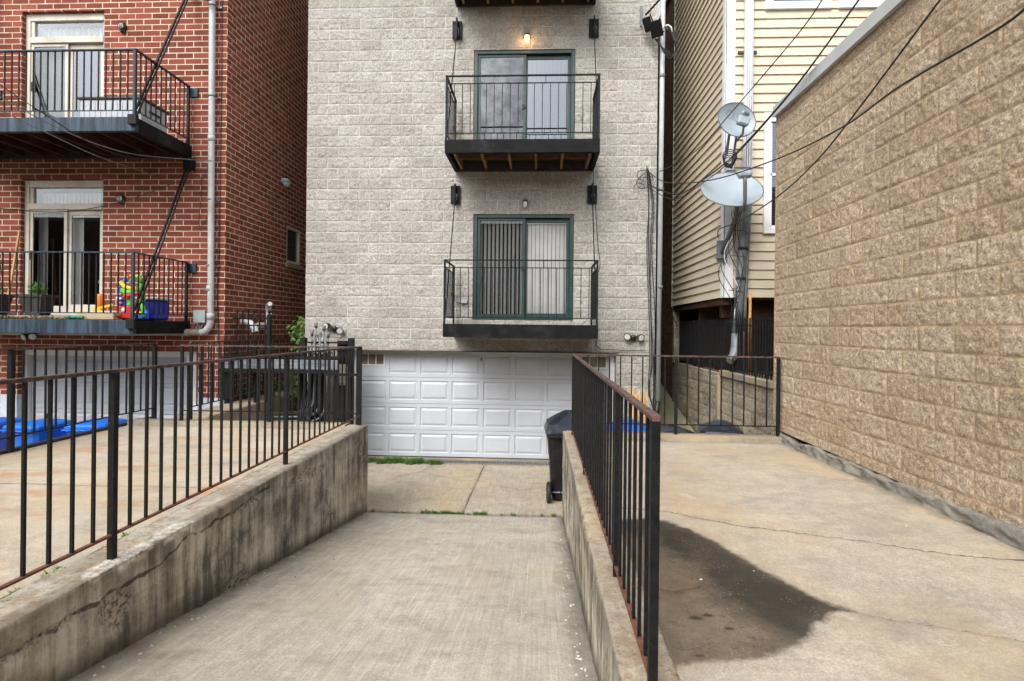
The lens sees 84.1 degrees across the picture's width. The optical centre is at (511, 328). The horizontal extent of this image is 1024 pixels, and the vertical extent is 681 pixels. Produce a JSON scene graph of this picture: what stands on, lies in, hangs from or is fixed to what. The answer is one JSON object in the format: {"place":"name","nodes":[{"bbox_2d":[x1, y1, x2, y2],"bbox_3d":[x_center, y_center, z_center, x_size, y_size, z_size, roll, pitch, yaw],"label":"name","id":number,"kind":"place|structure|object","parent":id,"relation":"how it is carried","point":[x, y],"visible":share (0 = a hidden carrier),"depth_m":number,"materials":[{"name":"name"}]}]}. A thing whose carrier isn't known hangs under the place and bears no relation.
{"place":"outdoors","nodes":[
{"label":"outdoors","id":0,"kind":"place"},
{"bbox_2d":[7,232,20,294],"bbox_3d":[-8.665,-0.928,9.841,0.037,1.530,0.246,1,0,20],"label":"broom handle","id":1,"kind":"object","parent":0,"point":[14,257],"visible":0.64,"depth_m":9.87,"materials":[{"name":"beige wood"}]},
{"bbox_2d":[0,315,84,319],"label":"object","id":2,"kind":"object","parent":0,"point":[54,316],"visible":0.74,"depth_m":8.93,"materials":[{"name":"concrete"}]},
{"bbox_2d":[0,283,14,314],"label":"planter","id":3,"kind":"object","parent":2,"relation":"on","point":[5,303],"visible":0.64,"depth_m":9.20,"materials":[{"name":"plastic"}]},
{"bbox_2d":[18,280,58,315],"bbox_3d":[-7.632,-0.515,9.139,0.420,0.601,0.320,1,0,3],"label":"planter","id":4,"kind":"object","parent":2,"relation":"on","point":[41,299],"visible":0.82,"depth_m":9.04,"materials":[{"name":"plastic"}]},
{"bbox_2d":[0,425,338,597],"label":"parking pad","id":5,"kind":"object","parent":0,"point":[10,491],"visible":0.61,"depth_m":5.07,"materials":[{"name":"concrete"}]},
{"bbox_2d":[0,417,20,449],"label":"tarp","id":6,"kind":"object","parent":5,"relation":"on","point":[2,434],"visible":0.09,"depth_m":8.68,"materials":[{"name":"blue plastic"}]},
{"bbox_2d":[0,418,70,446],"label":"tarp","id":7,"kind":"object","parent":5,"relation":"on","point":[39,436],"visible":0.2,"depth_m":8.40,"materials":[{"name":"blue plastic"}]},
{"bbox_2d":[0,343,157,452],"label":"iron railing","id":8,"kind":"object","parent":5,"relation":"on","point":[10,415],"visible":0.77,"depth_m":6.89,"materials":[{"name":"black metal"}]},
{"bbox_2d":[61,418,127,434],"bbox_3d":[-6.414,1.945,8.745,0.610,1.092,0.735,1,0,-1],"label":"tarp","id":9,"kind":"object","parent":5,"relation":"on","point":[85,426],"visible":0.13,"depth_m":8.49,"materials":[{"name":"blue plastic"}]},
{"bbox_2d":[67,512,597,680],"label":"ramp","id":10,"kind":"structure","parent":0,"point":[443,592],"depth_m":3.87,"materials":[{"name":"concrete"}]},
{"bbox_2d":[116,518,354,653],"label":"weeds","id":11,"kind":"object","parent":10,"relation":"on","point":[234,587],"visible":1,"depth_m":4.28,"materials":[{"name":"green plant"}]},
{"bbox_2d":[371,508,555,516],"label":"weeds","id":12,"kind":"object","parent":10,"relation":"on","point":[461,512],"visible":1,"depth_m":7.78,"materials":[{"name":"green plant"}]},
{"bbox_2d":[368,456,548,461],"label":"door sill paving","id":13,"kind":"structure","parent":0,"point":[486,459],"depth_m":10.84,"materials":[{"name":"concrete"}]},
{"bbox_2d":[367,462,561,516],"bbox_3d":[-0.519,2.606,9.183,7.970,0.197,2.805,1,0,3],"label":"garage apron","id":14,"kind":"object","parent":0,"point":[504,489],"visible":0.36,"depth_m":8.96,"materials":[{"name":"concrete"}]},
{"bbox_2d":[222,355,355,421],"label":"timber platform","id":15,"kind":"structure","parent":14,"relation":"on","point":[254,366],"depth_m":9.77,"materials":[{"name":"black paint"}]},
{"bbox_2d":[262,322,354,423],"bbox_3d":[-3.877,1.195,10.171,2.006,2.630,0.508,1,0,-20],"label":"meter rack","id":16,"kind":"object","parent":14,"relation":"on","point":[350,342],"visible":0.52,"depth_m":10.29,"materials":[{"name":"grey metal"}]},
{"bbox_2d":[368,455,443,464],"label":"weeds","id":17,"kind":"object","parent":14,"relation":"on","point":[396,460],"visible":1,"depth_m":10.53,"materials":[{"name":"green plant"}]},
{"bbox_2d":[544,410,571,502],"bbox_3d":[0.866,1.901,8.562,0.744,1.304,0.772,1,0,1],"label":"wheeled cart","id":18,"kind":"object","parent":14,"relation":"on","point":[556,425],"visible":0.51,"depth_m":8.33,"materials":[{"name":"black plastic"}]},
{"bbox_2d":[606,418,645,431],"bbox_3d":[1.665,1.917,8.194,0.610,1.198,0.735,1,0,7],"label":"wheeled cart","id":19,"kind":"object","parent":14,"relation":"on","point":[644,428],"visible":0.01,"depth_m":8.02,"materials":[{"name":"blue plastic"}]},
{"bbox_2d":[630,387,647,422],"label":"lumber offcuts","id":20,"kind":"object","parent":14,"relation":"on","point":[637,395],"visible":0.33,"depth_m":9.59,"materials":[{"name":"beige wood"}]},
{"bbox_2d":[661,425,693,432],"bbox_3d":[2.251,1.945,7.916,0.610,1.174,0.735,1,0,-9],"label":"wheeled cart","id":21,"kind":"object","parent":14,"relation":"on","point":[667,428],"visible":0.02,"depth_m":7.80,"materials":[{"name":"black plastic"}]},
{"bbox_2d":[93,467,1012,676],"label":"gravel","id":22,"kind":"structure","parent":0,"point":[577,674],"depth_m":3.68,"materials":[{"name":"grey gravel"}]},
{"bbox_2d":[658,0,660,18],"label":"sky","id":23,"kind":"structure","parent":0,"point":[659,3],"materials":[{"name":"white"}]},
{"bbox_2d":[654,376,694,432],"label":"passage ground","id":24,"kind":"structure","parent":0,"point":[669,412],"depth_m":12.15,"materials":[{"name":"grey concrete"}]},
{"bbox_2d":[697,419,743,433],"bbox_3d":[2.931,1.909,7.982,0.610,1.222,0.735,1,0,17],"label":"wheeled cart","id":25,"kind":"object","parent":24,"relation":"on","point":[721,429],"visible":0.03,"depth_m":7.81,"materials":[{"name":"black plastic"}]},
{"bbox_2d":[678,362,772,434],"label":"block retaining wall","id":26,"kind":"structure","parent":24,"relation":"on","point":[726,396],"depth_m":9.36,"materials":[{"name":"concrete"}]},
{"bbox_2d":[679,317,773,379],"bbox_3d":[3.618,0.278,10.344,0.070,0.920,5.780,1,0,3],"label":"picket fence","id":27,"kind":"object","parent":26,"relation":"on","point":[688,338],"visible":0.83,"depth_m":9.46,"materials":[{"name":"black paint"}]},
{"bbox_2d":[743,293,751,372],"bbox_3d":[3.697,0.089,8.948,0.142,1.300,0.042,1,0,3],"label":"gas pipe","id":28,"kind":"object","parent":26,"relation":"on","point":[750,302],"visible":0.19,"depth_m":8.93,"materials":[{"name":"metal"}]},
{"bbox_2d":[671,0,884,401],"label":"siding building","id":29,"kind":"structure","parent":24,"relation":"on","point":[708,71],"depth_m":9.46,"materials":[{"name":"beige plastic"}]},
{"bbox_2d":[715,207,738,261],"bbox_3d":[3.382,-1.552,8.954,0.195,0.936,0.509,1,0,-9],"label":"dish mast","id":30,"kind":"object","parent":29,"relation":"attached to","point":[721,245],"visible":0.86,"depth_m":9.04,"materials":[{"name":"grey metal"}]},
{"bbox_2d":[700,169,763,210],"bbox_3d":[3.350,-2.102,8.646,0.748,0.733,0.822,1,0,-44],"label":"satellite dish","id":31,"kind":"object","parent":30,"relation":"attached to","point":[744,189],"visible":0.97,"depth_m":8.72,"materials":[{"name":"grey paint"}]},
{"bbox_2d":[717,0,940,237],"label":"overhead cable","id":32,"kind":"object","parent":30,"relation":"attached to","point":[905,46],"visible":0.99,"depth_m":5.14,"materials":[{"name":"black rubber"}]},
{"bbox_2d":[726,137,736,171],"bbox_3d":[3.529,-2.738,9.007,0.140,0.669,0.370,1,0,3],"label":"dish mast","id":33,"kind":"object","parent":29,"relation":"attached to","point":[734,149],"visible":0.48,"depth_m":9.03,"materials":[{"name":"metal"}]},
{"bbox_2d":[722,149,736,167],"bbox_3d":[3.471,-2.720,9.071,0.236,0.296,0.052,1,0,3],"label":"cable coil","id":34,"kind":"object","parent":33,"relation":"hanging from","point":[727,165],"visible":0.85,"depth_m":9.06,"materials":[{"name":"black rubber"}]},
{"bbox_2d":[718,102,755,155],"bbox_3d":[3.389,-3.072,8.582,0.457,0.750,0.495,1,0,36],"label":"satellite dish","id":35,"kind":"object","parent":33,"relation":"attached to","point":[739,122],"visible":0.98,"depth_m":8.64,"materials":[{"name":"grey paint"}]},
{"bbox_2d":[726,0,756,363],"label":"downspout","id":36,"kind":"object","parent":29,"relation":"attached to","point":[748,52],"visible":0.78,"depth_m":9.06,"materials":[{"name":"white metal"}]},
{"bbox_2d":[718,210,747,323],"bbox_3d":[3.495,-0.956,8.997,0.480,1.817,0.168,1,0,3],"label":"cable tangle","id":37,"kind":"object","parent":36,"relation":"attached to","point":[740,281],"visible":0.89,"depth_m":8.94,"materials":[{"name":"black rubber"}]},
{"bbox_2d":[762,112,775,233],"bbox_3d":[4.585,-2.507,9.158,1.040,1.950,0.075,1,0,3],"label":"window","id":38,"kind":"structure","parent":29,"relation":"in","point":[769,141],"depth_m":9.15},
{"bbox_2d":[765,0,831,10],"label":"window","id":39,"kind":"structure","parent":29,"relation":"in","point":[769,4],"depth_m":9.13,"materials":[{"name":"white"}]},
{"bbox_2d":[838,0,884,10],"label":"window","id":40,"kind":"structure","parent":29,"relation":"in","point":[843,4],"depth_m":9.08,"materials":[{"name":"white"}]},
{"bbox_2d":[603,440,1023,680],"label":"parking pad","id":41,"kind":"object","parent":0,"point":[788,607],"visible":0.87,"depth_m":3.10,"materials":[{"name":"concrete"}]},
{"label":"ground","id":42,"kind":"structure","parent":0,"visible":0},
{"bbox_2d":[0,416,151,454],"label":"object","id":43,"kind":"structure","parent":42,"relation":"on","point":[40,443],"depth_m":6.86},
{"bbox_2d":[0,0,308,421],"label":"brick building","id":44,"kind":"structure","parent":42,"relation":"on","point":[58,58],"depth_m":10.17,"materials":[{"name":"red brick"}]},
{"bbox_2d":[20,333,36,340],"bbox_3d":[-8.417,0.137,9.922,0.291,0.151,0.172,1,0,3],"label":"flood light","id":45,"kind":"object","parent":44,"relation":"attached to","point":[29,336],"visible":0.98,"depth_m":9.87,"materials":[{"name":"grey metal"}]},
{"bbox_2d":[0,315,85,318],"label":"moss","id":46,"kind":"object","parent":44,"relation":"on","point":[6,316],"visible":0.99,"depth_m":8.88,"materials":[{"name":"green plant"}]},
{"bbox_2d":[24,180,102,314],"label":"balcony door","id":47,"kind":"structure","parent":44,"relation":"in","point":[83,229],"depth_m":10.28,"materials":[{"name":"white glass"}]},
{"bbox_2d":[25,13,104,117],"bbox_3d":[-8.017,-4.479,10.332,1.528,2.389,0.261,1,0,3],"label":"balcony door","id":48,"kind":"structure","parent":44,"relation":"in","point":[77,38],"depth_m":10.27,"materials":[{"name":"white glass"}]},
{"bbox_2d":[0,110,155,175],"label":"overhead cable","id":49,"kind":"object","parent":44,"relation":"attached to","point":[71,144],"visible":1,"depth_m":8.12,"materials":[{"name":"black rubber"}]},
{"bbox_2d":[68,311,120,319],"bbox_3d":[-6.548,-0.214,9.060,0.740,0.140,0.450,1,0,3],"label":"sandbox","id":50,"kind":"object","parent":44,"relation":"on","point":[107,315],"visible":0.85,"depth_m":8.84,"materials":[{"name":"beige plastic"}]},
{"bbox_2d":[97,294,105,310],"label":"toy cones","id":51,"kind":"object","parent":50,"relation":"on","point":[99,300],"visible":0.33,"depth_m":9.10,"materials":[{"name":"orange plastic"}]},
{"bbox_2d":[0,85,195,159],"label":"overhead cable","id":52,"kind":"object","parent":44,"relation":"attached to","point":[82,138],"visible":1,"depth_m":8.00,"materials":[{"name":"black rubber"}]},
{"bbox_2d":[0,166,207,211],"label":"overhead cable","id":53,"kind":"object","parent":44,"relation":"attached to","point":[109,204],"visible":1,"depth_m":8.76,"materials":[{"name":"black rubber"}]},
{"bbox_2d":[25,350,196,421],"bbox_3d":[-7.203,1.510,10.253,3.329,2.230,0.210,1,0,3],"label":"garage door","id":54,"kind":"structure","parent":44,"relation":"in","point":[162,357],"depth_m":10.31,"materials":[{"name":"white metal"}]},
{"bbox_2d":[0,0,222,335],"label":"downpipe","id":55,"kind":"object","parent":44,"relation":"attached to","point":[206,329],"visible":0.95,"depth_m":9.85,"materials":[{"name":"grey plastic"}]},
{"bbox_2d":[0,96,211,160],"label":"overhead cable","id":56,"kind":"object","parent":55,"relation":"attached to","point":[95,143],"visible":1,"depth_m":8.24,"materials":[{"name":"black rubber"}]},
{"bbox_2d":[92,274,148,318],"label":"toys","id":57,"kind":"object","parent":44,"relation":"on","point":[128,297],"depth_m":8.98,"materials":[{"name":"multicoloured plastic"}]},
{"bbox_2d":[116,193,125,203],"bbox_3d":[-6.919,-2.303,10.027,0.124,0.196,0.116,1,0,3],"label":"wall lamp","id":58,"kind":"object","parent":44,"relation":"attached to","point":[120,197],"visible":0.99,"depth_m":10.02,"materials":[{"name":"grey metal"}]},
{"bbox_2d":[117,21,126,32],"bbox_3d":[-6.897,-5.343,10.027,0.124,0.196,0.116,1,0,3],"label":"wall lamp","id":59,"kind":"object","parent":44,"relation":"attached to","point":[122,26],"visible":1,"depth_m":10.02,"materials":[{"name":"white metal"}]},
{"bbox_2d":[77,96,169,132],"bbox_3d":[-6.319,-3.441,9.261,1.070,0.420,0.690,1,0,3],"label":"deck box","id":60,"kind":"object","parent":44,"relation":"on","point":[112,113],"visible":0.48,"depth_m":8.96,"materials":[{"name":"grey plastic"}]},
{"bbox_2d":[116,297,171,320],"bbox_3d":[-6.135,-0.332,9.490,0.720,0.385,0.410,1,0,3],"label":"toy chest","id":61,"kind":"object","parent":44,"relation":"on","point":[152,317],"visible":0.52,"depth_m":9.34,"materials":[{"name":"blue plastic"}]},
{"bbox_2d":[193,310,206,329],"bbox_3d":[-5.452,-0.137,9.944,0.248,0.381,0.135,1,0,3],"label":"electrical box","id":62,"kind":"object","parent":44,"relation":"attached to","point":[199,316],"visible":0.99,"depth_m":9.89,"materials":[{"name":"grey metal"}]},
{"bbox_2d":[198,180,207,226],"bbox_3d":[-5.402,-2.195,9.951,0.194,0.825,0.033,1,0,3],"label":"overhead cable","id":63,"kind":"object","parent":44,"relation":"attached to","point":[200,206],"visible":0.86,"depth_m":9.96,"materials":[{"name":"black rubber"}]},
{"bbox_2d":[217,0,222,348],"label":"overhead cable","id":64,"kind":"object","parent":44,"relation":"attached to","point":[220,180],"visible":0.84,"depth_m":9.97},
{"bbox_2d":[240,301,272,332],"bbox_3d":[-4.821,-0.228,10.824,0.396,0.611,0.763,1,0,3],"label":"vent pipe","id":65,"kind":"object","parent":44,"relation":"attached to","point":[269,304],"visible":0.64,"depth_m":10.91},
{"bbox_2d":[281,178,289,186],"bbox_3d":[-4.835,-3.121,12.156,0.175,0.180,0.170,1,0,3],"label":"security camera","id":66,"kind":"object","parent":44,"relation":"attached to","point":[285,182],"visible":1,"depth_m":12.10,"materials":[{"name":"white plastic"}]},
{"bbox_2d":[285,225,302,270],"bbox_3d":[-4.916,-1.812,12.760,0.120,0.920,0.840,1,0,3],"label":"window","id":67,"kind":"structure","parent":44,"relation":"in","point":[293,235],"depth_m":12.81,"materials":[{"name":"black glass"}]},
{"bbox_2d":[0,424,367,680],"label":"retaining wall","id":68,"kind":"structure","parent":42,"relation":"on","point":[71,620],"depth_m":3.80,"materials":[{"name":"concrete"}]},
{"bbox_2d":[1,471,256,601],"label":"weeds","id":69,"kind":"object","parent":68,"relation":"on","point":[57,567],"visible":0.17,"depth_m":3.15,"materials":[{"name":"green plant"}]},
{"bbox_2d":[0,346,361,590],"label":"iron railing","id":70,"kind":"object","parent":68,"relation":"on","point":[113,530],"visible":0.98,"depth_m":3.71,"materials":[{"name":"black metal"}]},
{"bbox_2d":[177,388,296,420],"bbox_3d":[-4.615,1.984,12.372,0.540,1.355,7.740,1,0,3],"label":"concrete ledge","id":71,"kind":"object","parent":42,"relation":"on","point":[216,415],"visible":0.08,"depth_m":9.74,"materials":[{"name":"grey concrete"}]},
{"bbox_2d":[189,338,299,418],"bbox_3d":[-4.539,0.760,10.011,0.036,1.145,3.690,1,0,3],"label":"iron railing","id":72,"kind":"object","parent":71,"relation":"on","point":[255,374],"visible":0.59,"depth_m":9.12,"materials":[{"name":"black metal"}]},
{"bbox_2d":[233,309,271,395],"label":"iron gate","id":73,"kind":"structure","parent":72,"relation":"attached to","point":[269,328],"depth_m":10.18,"materials":[{"name":"black metal"}]},
{"bbox_2d":[271,316,304,415],"bbox_3d":[-4.429,1.096,11.002,1.100,2.716,0.757,1,0,3],"label":"vine","id":74,"kind":"object","parent":71,"relation":"on","point":[295,333],"visible":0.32,"depth_m":11.10,"materials":[{"name":"green plant"}]},
{"bbox_2d":[127,418,350,428],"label":"concrete curb","id":75,"kind":"structure","parent":42,"relation":"on","point":[169,422],"depth_m":7.85,"materials":[{"name":"beige concrete"}]},
{"bbox_2d":[179,345,358,424],"bbox_3d":[-3.386,0.785,7.917,2.550,1.100,0.036,1,0,3],"label":"iron railing","id":76,"kind":"object","parent":75,"relation":"on","point":[182,410],"visible":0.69,"depth_m":7.91,"materials":[{"name":"black metal"}]},
{"bbox_2d":[369,458,548,464],"bbox_3d":[-0.749,2.546,10.686,5.500,0.092,0.155,1,0,3],"label":"drain grate","id":77,"kind":"object","parent":42,"relation":"on","point":[493,462],"visible":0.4,"depth_m":10.68,"materials":[{"name":"metal"}]},
{"bbox_2d":[305,0,657,459],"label":"apartment building","id":78,"kind":"structure","parent":42,"relation":"on","point":[445,138],"depth_m":10.75,"materials":[{"name":"grey brick"}]},
{"bbox_2d":[323,323,343,333],"bbox_3d":[-3.382,-0.006,10.764,0.401,0.223,0.172,1,0,3],"label":"flood light","id":79,"kind":"object","parent":78,"relation":"attached to","point":[337,330],"visible":0.9,"depth_m":10.71,"materials":[{"name":"white metal"}]},
{"bbox_2d":[354,350,614,459],"bbox_3d":[-0.616,1.558,10.948,5.116,2.272,0.130,1,0,3],"label":"garage door","id":80,"kind":"structure","parent":78,"relation":"in","point":[493,405],"depth_m":10.96,"materials":[{"name":"white metal"}]},
{"bbox_2d":[472,214,573,320],"bbox_3d":[0.214,-1.158,10.826,1.892,1.990,0.305,1,0,3],"label":"sliding door","id":81,"kind":"structure","parent":78,"relation":"in","point":[495,236],"depth_m":10.81,"materials":[{"name":"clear glass"}]},
{"bbox_2d":[473,49,574,138],"bbox_3d":[0.228,-4.213,10.749,1.903,2.058,0.150,1,0,3],"label":"sliding door","id":82,"kind":"structure","parent":78,"relation":"in","point":[498,62],"depth_m":10.74,"materials":[{"name":"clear glass"}]},
{"bbox_2d":[522,199,527,206],"bbox_3d":[0.248,-2.342,10.584,0.110,0.160,0.106,1,0,3],"label":"wall lamp","id":83,"kind":"object","parent":78,"relation":"attached to","point":[525,202],"visible":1,"depth_m":10.54,"materials":[{"name":"white glass"}]},
{"bbox_2d":[524,33,529,41],"bbox_3d":[0.281,-5.432,10.584,0.110,0.160,0.106,1,0,3],"label":"wall lamp","id":84,"kind":"object","parent":78,"relation":"attached to","point":[527,37],"visible":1,"depth_m":10.55,"materials":[{"name":"white glass"}]},
{"bbox_2d":[593,169,645,350],"bbox_3d":[1.985,-1.489,10.502,1.024,3.781,0.090,1,0,-3],"label":"overhead cable","id":85,"kind":"object","parent":78,"relation":"hanging from","point":[599,259],"visible":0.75,"depth_m":10.47,"materials":[{"name":"black rubber"}]},
{"bbox_2d":[624,333,644,341],"bbox_3d":[2.250,0.158,10.487,0.381,0.153,0.169,1,0,3],"label":"flood light","id":86,"kind":"object","parent":78,"relation":"attached to","point":[628,336],"visible":1,"depth_m":10.44,"materials":[{"name":"white metal"}]},
{"bbox_2d":[634,170,653,188],"bbox_3d":[2.415,-2.732,10.425,0.369,0.361,0.070,1,0,3],"label":"cable tangle","id":87,"kind":"object","parent":78,"relation":"attached to","point":[640,177],"visible":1,"depth_m":10.42,"materials":[{"name":"black rubber"}]},
{"bbox_2d":[646,166,652,408],"bbox_3d":[2.578,-0.433,10.418,0.280,5.122,0.055,1,0,32],"label":"overhead cable","id":88,"kind":"object","parent":78,"relation":"attached to","point":[648,291],"visible":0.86,"depth_m":10.46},
{"bbox_2d":[647,167,651,401],"bbox_3d":[2.587,-0.383,10.422,0.269,5.182,0.066,1,0,34],"label":"overhead cable","id":89,"kind":"object","parent":78,"relation":"attached to","point":[649,288],"visible":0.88,"depth_m":10.46,"materials":[{"name":"black rubber"}]},
{"bbox_2d":[648,171,652,407],"bbox_3d":[2.595,-0.333,10.425,0.259,5.242,0.077,1,0,35],"label":"overhead cable","id":90,"kind":"object","parent":78,"relation":"attached to","point":[650,285],"visible":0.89,"depth_m":10.46,"materials":[{"name":"black rubber"}]},
{"bbox_2d":[648,170,654,404],"bbox_3d":[2.607,-0.283,10.432,0.249,5.302,0.096,1,0,37],"label":"overhead cable","id":91,"kind":"object","parent":78,"relation":"attached to","point":[652,273],"visible":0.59,"depth_m":10.46,"materials":[{"name":"black rubber"}]},
{"bbox_2d":[640,6,676,58],"bbox_3d":[2.613,-5.428,10.255,0.661,1.090,0.331,1,0,24],"label":"cable bracket","id":92,"kind":"object","parent":78,"relation":"attached to","point":[655,28],"visible":1,"depth_m":10.27,"materials":[{"name":"metal"}]},
{"bbox_2d":[645,0,659,15],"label":"overhead cable","id":93,"kind":"object","parent":92,"relation":"attached to","point":[653,6],"visible":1,"depth_m":10.15,"materials":[{"name":"grey rubber"}]},
{"bbox_2d":[654,0,665,413],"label":"corner pipe","id":94,"kind":"object","parent":78,"relation":"attached to","point":[660,221],"visible":0.75,"depth_m":10.46,"materials":[{"name":"grey plastic"}]},
{"bbox_2d":[657,0,821,172],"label":"overhead cable","id":95,"kind":"object","parent":78,"relation":"attached to","point":[753,86],"visible":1,"depth_m":7.23,"materials":[{"name":"black rubber"}]},
{"bbox_2d":[648,0,858,198],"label":"overhead cable","id":96,"kind":"object","parent":78,"relation":"attached to","point":[781,103],"visible":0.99,"depth_m":6.79,"materials":[{"name":"black rubber"}]},
{"bbox_2d":[648,0,859,194],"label":"overhead cable","id":97,"kind":"object","parent":78,"relation":"attached to","point":[755,131],"visible":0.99,"depth_m":7.74,"materials":[{"name":"black rubber"}]},
{"bbox_2d":[651,8,1023,183],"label":"overhead cable","id":98,"kind":"object","parent":78,"relation":"attached to","point":[962,49],"visible":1,"depth_m":4.50,"materials":[{"name":"black rubber"}]},
{"bbox_2d":[562,431,680,680],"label":"retaining wall","id":99,"kind":"structure","parent":42,"relation":"on","point":[615,650],"depth_m":3.20,"materials":[{"name":"concrete"}]},
{"bbox_2d":[571,354,660,680],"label":"iron railing","id":100,"kind":"object","parent":99,"relation":"on","point":[594,391],"visible":0.98,"depth_m":2.82,"materials":[{"name":"black metal"}]},
{"bbox_2d":[655,0,676,397],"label":"brown brick building","id":101,"kind":"structure","parent":42,"relation":"on","point":[667,328],"depth_m":13.82,"materials":[{"name":"brick"}]},
{"bbox_2d":[606,431,781,442],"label":"concrete curb","id":102,"kind":"structure","parent":42,"relation":"on","point":[732,438],"depth_m":7.10,"materials":[{"name":"beige concrete"}]},
{"bbox_2d":[575,354,780,436],"bbox_3d":[2.085,0.854,7.205,2.570,1.035,0.036,1,0,3],"label":"iron railing","id":103,"kind":"object","parent":102,"relation":"on","point":[778,375],"visible":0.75,"depth_m":7.18,"materials":[{"name":"black metal"}]},
{"bbox_2d":[772,0,1023,550],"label":"block building","id":104,"kind":"structure","parent":42,"relation":"on","point":[899,293],"depth_m":4.67,"materials":[{"name":"tan split-face concrete block"},{"name":"mortar"},{"name":"pale metal"}]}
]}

